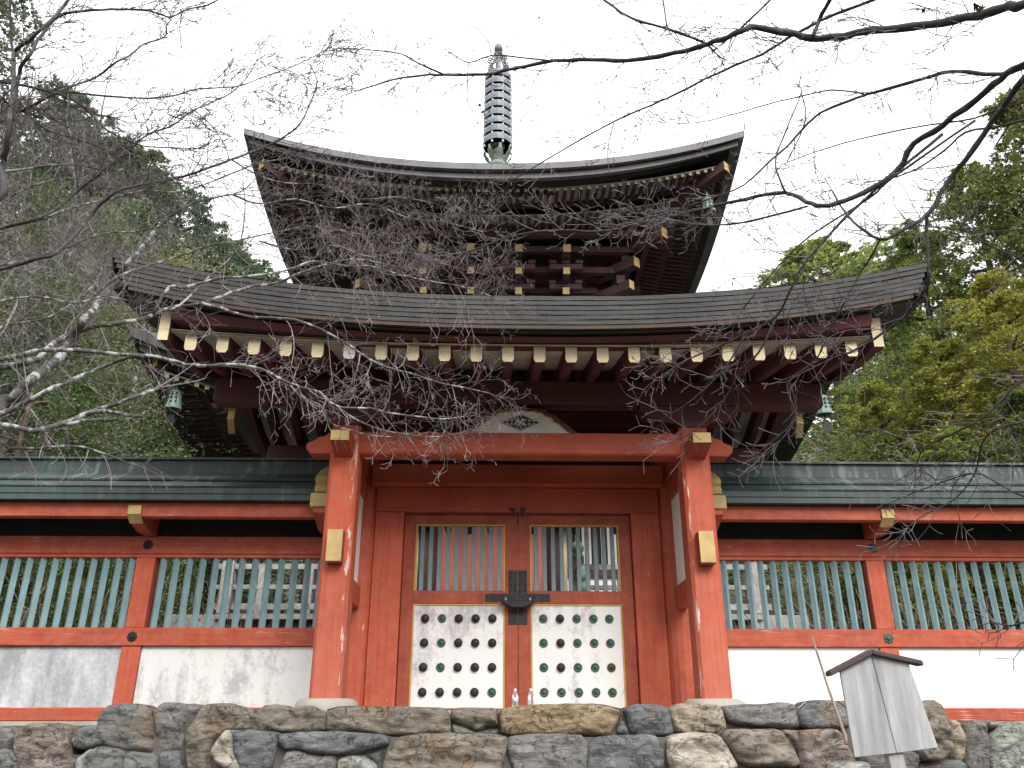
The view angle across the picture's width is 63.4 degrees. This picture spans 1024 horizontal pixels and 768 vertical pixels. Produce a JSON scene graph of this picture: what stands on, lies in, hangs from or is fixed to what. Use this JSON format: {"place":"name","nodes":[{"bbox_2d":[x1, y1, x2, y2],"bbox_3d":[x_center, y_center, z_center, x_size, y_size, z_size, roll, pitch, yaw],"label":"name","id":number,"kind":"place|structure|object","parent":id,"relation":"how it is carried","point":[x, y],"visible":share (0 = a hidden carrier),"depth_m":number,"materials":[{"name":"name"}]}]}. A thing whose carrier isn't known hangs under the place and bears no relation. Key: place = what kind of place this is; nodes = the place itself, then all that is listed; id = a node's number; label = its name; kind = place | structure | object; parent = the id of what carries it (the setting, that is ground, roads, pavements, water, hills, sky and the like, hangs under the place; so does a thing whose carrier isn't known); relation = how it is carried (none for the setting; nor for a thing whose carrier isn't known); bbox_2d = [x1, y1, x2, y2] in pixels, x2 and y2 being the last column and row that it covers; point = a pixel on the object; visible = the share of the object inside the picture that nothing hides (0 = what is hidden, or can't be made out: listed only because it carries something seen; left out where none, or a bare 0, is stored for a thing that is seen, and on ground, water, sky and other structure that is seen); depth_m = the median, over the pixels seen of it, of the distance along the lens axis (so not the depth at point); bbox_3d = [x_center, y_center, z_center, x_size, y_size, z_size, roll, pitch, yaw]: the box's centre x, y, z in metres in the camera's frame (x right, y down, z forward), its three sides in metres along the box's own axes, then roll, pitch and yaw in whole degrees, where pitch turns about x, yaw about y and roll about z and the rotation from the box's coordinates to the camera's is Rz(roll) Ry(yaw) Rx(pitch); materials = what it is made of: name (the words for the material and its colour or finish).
{"place":"outdoors","nodes":[
{"label":"outdoors","id":0,"kind":"place"},
{"bbox_2d":[0,0,1023,436],"label":"sky","id":1,"kind":"structure","parent":0,"point":[440,132],"materials":[{"name":"white"}]},
{"bbox_2d":[119,700,918,767],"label":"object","id":2,"kind":"structure","parent":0,"point":[808,734],"depth_m":7.74,"materials":[{"name":"grey stone"}]},
{"bbox_2d":[512,689,517,706],"bbox_3d":[0.033,3.248,8.527,0.067,0.209,0.066,0,-23,0],"label":"plastic bottle","id":3,"kind":"object","parent":2,"relation":"on","point":[515,698],"visible":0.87,"depth_m":8.50,"materials":[{"name":"white plastic"}]},
{"bbox_2d":[112,252,927,713],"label":"temple gate","id":4,"kind":"structure","parent":2,"relation":"on","point":[652,630],"depth_m":9.79,"materials":[{"name":"paint"}]},
{"bbox_2d":[396,515,517,707],"bbox_3d":[-0.647,2.742,10.158,1.428,2.300,0.110,0,-23,-1],"label":"door leaf","id":5,"kind":"structure","parent":4,"relation":"in","point":[458,649],"depth_m":10.07,"materials":[{"name":"paint"}]},
{"bbox_2d":[518,515,639,707],"bbox_3d":[0.789,2.755,10.187,1.428,2.300,0.110,0,-23,-1],"label":"door leaf","id":6,"kind":"structure","parent":4,"relation":"in","point":[579,646],"depth_m":10.11,"materials":[{"name":"paint"}]},
{"bbox_2d":[528,689,533,704],"bbox_3d":[0.195,3.248,8.527,0.066,0.209,0.065,0,-23,0],"label":"plastic bottle","id":7,"kind":"object","parent":2,"relation":"on","point":[530,698],"visible":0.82,"depth_m":8.51,"materials":[{"name":"white"}]},
{"bbox_2d":[811,635,847,744],"bbox_3d":[3.039,2.905,7.921,0.053,1.002,0.406,3,-23,-6],"label":"stick","id":8,"kind":"object","parent":2,"relation":"on","point":[835,709],"visible":1,"depth_m":7.87,"materials":[{"name":"brown wood"}]},
{"bbox_2d":[128,375,1008,628],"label":"hillside","id":9,"kind":"structure","parent":0,"point":[731,592],"depth_m":40.94,"materials":[{"name":"green plant"}]},
{"bbox_2d":[0,0,64,450],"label":"cedar tree","id":10,"kind":"object","parent":9,"relation":"on","point":[4,8],"visible":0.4,"depth_m":23.31,"materials":[{"name":"green plant"}]},
{"bbox_2d":[0,334,113,626],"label":"cypress tree","id":11,"kind":"object","parent":9,"relation":"on","point":[90,345],"visible":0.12,"depth_m":16.80,"materials":[{"name":"green plant"}]},
{"bbox_2d":[0,229,116,455],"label":"leafless tree","id":12,"kind":"object","parent":9,"relation":"on","point":[16,343],"visible":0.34,"depth_m":16.06,"materials":[{"name":"grey plant"}]},
{"bbox_2d":[0,399,120,627],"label":"cypress tree","id":13,"kind":"object","parent":9,"relation":"on","point":[47,567],"visible":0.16,"depth_m":14.68,"materials":[{"name":"green plant"}]},
{"bbox_2d":[0,74,134,378],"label":"leafless tree","id":14,"kind":"object","parent":9,"relation":"on","point":[30,125],"visible":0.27,"depth_m":22.32,"materials":[{"name":"grey plant"}]},
{"bbox_2d":[0,142,136,442],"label":"broadleaf tree","id":15,"kind":"object","parent":9,"relation":"on","point":[41,191],"visible":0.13,"depth_m":22.22,"materials":[{"name":"green plant"}]},
{"bbox_2d":[0,152,152,455],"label":"leafless tree","id":16,"kind":"object","parent":9,"relation":"on","point":[63,253],"visible":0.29,"depth_m":17.52,"materials":[{"name":"grey plant"}]},
{"bbox_2d":[0,104,162,623],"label":"cedar tree","id":17,"kind":"object","parent":9,"relation":"on","point":[102,123],"visible":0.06,"depth_m":27.96,"materials":[{"name":"green plant"}]},
{"bbox_2d":[0,72,164,609],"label":"cedar tree","id":18,"kind":"object","parent":9,"relation":"on","point":[81,99],"visible":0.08,"depth_m":27.85,"materials":[{"name":"green plant"}]},
{"bbox_2d":[0,159,177,611],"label":"broadleaf tree","id":19,"kind":"object","parent":9,"relation":"on","point":[122,238],"visible":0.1,"depth_m":22.60,"materials":[{"name":"green plant"}]},
{"bbox_2d":[0,234,196,626],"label":"broadleaf tree","id":20,"kind":"object","parent":9,"relation":"on","point":[60,285],"visible":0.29,"depth_m":15.93,"materials":[{"name":"green plant"}]},
{"bbox_2d":[1,114,201,623],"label":"cedar tree","id":21,"kind":"object","parent":9,"relation":"on","point":[142,216],"visible":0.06,"depth_m":29.30,"materials":[{"name":"green plant"}]},
{"bbox_2d":[0,189,208,627],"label":"broadleaf tree","id":22,"kind":"object","parent":9,"relation":"on","point":[134,213],"visible":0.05,"depth_m":24.48,"materials":[{"name":"green plant"}]},
{"bbox_2d":[0,19,211,446],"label":"leafless tree","id":23,"kind":"object","parent":9,"relation":"on","point":[72,152],"visible":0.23,"depth_m":24.21,"materials":[{"name":"grey plant"}]},
{"bbox_2d":[5,134,213,614],"bbox_3d":[-14.913,1.332,27.551,11.662,23.201,11.352,-7,-24,15],"label":"cedar tree","id":24,"kind":"object","parent":9,"relation":"on","point":[164,200],"visible":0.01,"depth_m":30.65,"materials":[{"name":"green plant"}]},
{"bbox_2d":[0,332,233,627],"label":"broadleaf tree","id":25,"kind":"object","parent":9,"relation":"on","point":[27,414],"visible":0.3,"depth_m":14.13,"materials":[{"name":"green plant"}]},
{"bbox_2d":[1,147,238,627],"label":"cedar tree","id":26,"kind":"object","parent":9,"relation":"on","point":[169,220],"visible":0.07,"depth_m":30.65,"materials":[{"name":"green plant"}]},
{"bbox_2d":[0,570,240,626],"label":"undergrowth","id":27,"kind":"object","parent":9,"relation":"on","point":[82,601],"depth_m":23.95,"materials":[{"name":"green plant"}]},
{"bbox_2d":[0,268,244,627],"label":"broadleaf tree","id":28,"kind":"object","parent":9,"relation":"on","point":[147,420],"visible":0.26,"depth_m":16.93,"materials":[{"name":"green plant"}]},
{"bbox_2d":[5,227,248,626],"bbox_3d":[-11.360,1.941,25.064,6.901,15.733,7.196,-10,-25,23],"label":"broadleaf tree","id":29,"kind":"object","parent":9,"relation":"on","point":[152,419],"visible":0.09,"depth_m":25.10,"materials":[{"name":"green plant"}]},
{"bbox_2d":[34,227,228,624],"bbox_3d":[-8.751,1.674,19.336,5.490,11.896,3.837,14,-26,-30],"label":"leafless tree","id":30,"kind":"object","parent":9,"relation":"on","point":[137,367],"visible":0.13,"depth_m":19.62,"materials":[{"name":"grey plant"}]},
{"bbox_2d":[48,180,278,623],"bbox_3d":[-13.736,0.960,30.983,11.814,19.928,11.637,-17,-28,34],"label":"cedar tree","id":31,"kind":"object","parent":9,"relation":"on","point":[204,205],"visible":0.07,"depth_m":33.42,"materials":[{"name":"green plant"}]},
{"bbox_2d":[77,220,299,624],"bbox_3d":[-12.948,3.214,32.159,12.201,22.312,12.535,6,-23,-14],"label":"cedar tree","id":32,"kind":"object","parent":9,"relation":"on","point":[223,224],"visible":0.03,"depth_m":34.44,"materials":[{"name":"green plant"}]},
{"bbox_2d":[86,257,302,624],"bbox_3d":[-11.999,2.817,34.619,12.244,18.588,12.060,12,-25,-26],"label":"cedar tree","id":33,"kind":"object","parent":9,"relation":"on","point":[258,266],"visible":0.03,"depth_m":32.62,"materials":[{"name":"green plant"}]},
{"bbox_2d":[106,238,300,623],"bbox_3d":[-12.515,3.843,33.260,11.914,21.787,12.240,-21,-30,40],"label":"cedar tree","id":34,"kind":"object","parent":9,"relation":"on","point":[249,261],"visible":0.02,"depth_m":33.85,"materials":[{"name":"green plant"}]},
{"bbox_2d":[163,278,302,613],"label":"cedar tree","id":35,"kind":"object","parent":9,"relation":"on","point":[244,583],"visible":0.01,"depth_m":36.08,"materials":[{"name":"green plant"}]},
{"bbox_2d":[726,408,1007,629],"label":"broadleaf tree","id":36,"kind":"object","parent":9,"relation":"on","point":[842,430],"visible":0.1,"depth_m":21.00,"materials":[{"name":"green plant"}]},
{"bbox_2d":[728,234,1015,613],"bbox_3d":[13.718,1.781,35.267,18.113,17.714,18.060,-14,-27,30],"label":"cypress tree","id":37,"kind":"object","parent":9,"relation":"on","point":[832,254],"visible":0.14,"depth_m":34.77,"materials":[{"name":"green plant"}]},
{"bbox_2d":[735,417,1020,629],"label":"broadleaf tree","id":38,"kind":"object","parent":9,"relation":"on","point":[857,457],"visible":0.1,"depth_m":17.72,"materials":[{"name":"green plant"}]},
{"bbox_2d":[774,567,1001,628],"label":"undergrowth","id":39,"kind":"object","parent":9,"relation":"on","point":[856,610],"visible":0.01,"depth_m":30.76,"materials":[{"name":"green plant"}]},
{"bbox_2d":[807,265,994,626],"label":"cypress tree","id":40,"kind":"object","parent":9,"relation":"on","point":[881,353],"visible":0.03,"depth_m":32.04,"materials":[{"name":"green plant"}]},
{"bbox_2d":[794,379,1013,628],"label":"cypress tree","id":41,"kind":"object","parent":9,"relation":"on","point":[877,406],"visible":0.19,"depth_m":19.89,"materials":[{"name":"green plant"}]},
{"bbox_2d":[838,217,1023,616],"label":"cypress tree","id":42,"kind":"object","parent":9,"relation":"on","point":[904,243],"visible":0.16,"depth_m":25.53,"materials":[{"name":"green plant"}]},
{"bbox_2d":[858,336,1019,629],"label":"cypress tree","id":43,"kind":"object","parent":9,"relation":"on","point":[919,352],"visible":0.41,"depth_m":18.17,"materials":[{"name":"green plant"}]},
{"bbox_2d":[882,160,1023,607],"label":"cypress tree","id":44,"kind":"object","parent":9,"relation":"on","point":[954,277],"visible":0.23,"depth_m":24.15,"materials":[{"name":"green plant"}]},
{"bbox_2d":[889,425,1023,629],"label":"cypress tree","id":45,"kind":"object","parent":9,"relation":"on","point":[942,446],"visible":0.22,"depth_m":15.13,"materials":[{"name":"green plant"}]},
{"bbox_2d":[907,267,1023,629],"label":"cypress tree","id":46,"kind":"object","parent":9,"relation":"on","point":[984,304],"visible":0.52,"depth_m":17.02,"materials":[{"name":"green plant"}]},
{"bbox_2d":[922,84,1023,437],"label":"cypress tree","id":47,"kind":"object","parent":9,"relation":"on","point":[1013,176],"visible":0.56,"depth_m":22.61,"materials":[{"name":"green plant"}]},
{"bbox_2d":[957,385,1023,629],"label":"cypress tree","id":48,"kind":"object","parent":9,"relation":"on","point":[1015,396],"visible":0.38,"depth_m":14.73,"materials":[{"name":"green plant"}]},
{"label":"courtyard","id":49,"kind":"structure","parent":0,"visible":0},
{"bbox_2d":[0,559,311,627],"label":"dry brush","id":50,"kind":"object","parent":49,"relation":"on","point":[103,623],"visible":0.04,"depth_m":12.99,"materials":[{"name":"green plant"}]},
{"bbox_2d":[131,42,830,708],"bbox_3d":[-0.470,-1.833,24.614,14.300,21.780,14.300,0,-23,0],"label":"pagoda","id":51,"kind":"object","parent":49,"relation":"on","point":[573,266],"visible":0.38,"depth_m":20.58,"materials":[{"name":"dark red painted wood"},{"name":"bark shingle"},{"name":"aged copper"}]},
{"bbox_2d":[164,382,181,422],"bbox_3d":[-6.819,0.373,16.699,0.340,0.900,0.340,0,-23,0],"label":"wind bell","id":52,"kind":"object","parent":51,"relation":"hanging from","point":[176,403],"visible":0.87,"depth_m":16.61,"materials":[{"name":"teal metal"}]},
{"bbox_2d":[440,527,488,590],"bbox_3d":[-1.048,3.627,18.000,1.190,2.600,0.080,0,-23,0],"label":"pagoda door","id":53,"kind":"structure","parent":51,"relation":"in","point":[486,537],"depth_m":17.91,"materials":[{"name":"red wood"}]},
{"bbox_2d":[492,525,542,591],"bbox_3d":[0.172,3.631,18.009,1.190,2.600,0.080,0,-23,0],"label":"pagoda door","id":54,"kind":"structure","parent":51,"relation":"in","point":[540,568],"depth_m":17.92,"materials":[{"name":"red wood"}]},
{"bbox_2d":[567,527,617,563],"bbox_3d":[2.187,3.462,18.124,1.950,1.100,0.070,0,-23,0],"label":"slatted window","id":55,"kind":"structure","parent":51,"relation":"in","point":[599,547],"depth_m":18.09,"materials":[{"name":"white"}]},
{"bbox_2d":[702,192,715,223],"bbox_3d":[4.722,-4.241,19.921,0.340,0.900,0.340,0,-23,0],"label":"wind bell","id":56,"kind":"object","parent":51,"relation":"hanging from","point":[707,203],"visible":0.52,"depth_m":19.83,"materials":[{"name":"teal metal"}]},
{"bbox_2d":[816,390,832,428],"bbox_3d":[6.281,0.486,16.710,0.340,0.900,0.340,0,-23,0],"label":"wind bell","id":57,"kind":"object","parent":51,"relation":"hanging from","point":[824,411],"visible":0.66,"depth_m":16.60,"materials":[{"name":"teal metal"}]},
{"bbox_2d":[722,562,1023,629],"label":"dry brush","id":58,"kind":"object","parent":49,"relation":"on","point":[916,610],"visible":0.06,"depth_m":13.05,"materials":[{"name":"green plant"}]},
{"label":"ground","id":59,"kind":"structure","parent":0,"visible":0},
{"bbox_2d":[0,702,257,767],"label":"stone wall","id":60,"kind":"structure","parent":59,"relation":"on","point":[128,726],"depth_m":8.19,"materials":[{"name":"grey stone"}]},
{"bbox_2d":[0,456,329,725],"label":"lattice fence","id":61,"kind":"object","parent":60,"relation":"on","point":[216,510],"visible":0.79,"depth_m":10.00,"materials":[{"name":"paint"}]},
{"bbox_2d":[0,0,543,492],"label":"bare maple","id":62,"kind":"object","parent":59,"relation":"on","point":[22,388],"visible":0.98,"depth_m":5.62,"materials":[{"name":"grey plant"}]},
{"bbox_2d":[296,0,1023,669],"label":"bare maple","id":63,"kind":"object","parent":59,"relation":"on","point":[978,14],"visible":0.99,"depth_m":5.20,"materials":[{"name":"grey plant"}]},
{"bbox_2d":[825,649,937,767],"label":"notice board","id":64,"kind":"object","parent":59,"relation":"on","point":[887,717],"visible":1,"depth_m":6.42,"materials":[{"name":"grey wood"}]},
{"bbox_2d":[913,700,1023,767],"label":"stone wall","id":65,"kind":"structure","parent":59,"relation":"on","point":[979,744],"depth_m":8.65,"materials":[{"name":"grey stone"}]},
{"bbox_2d":[710,461,1023,721],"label":"lattice fence","id":66,"kind":"object","parent":65,"relation":"on","point":[807,517],"visible":0.69,"depth_m":10.22,"materials":[{"name":"paint"}]}
]}

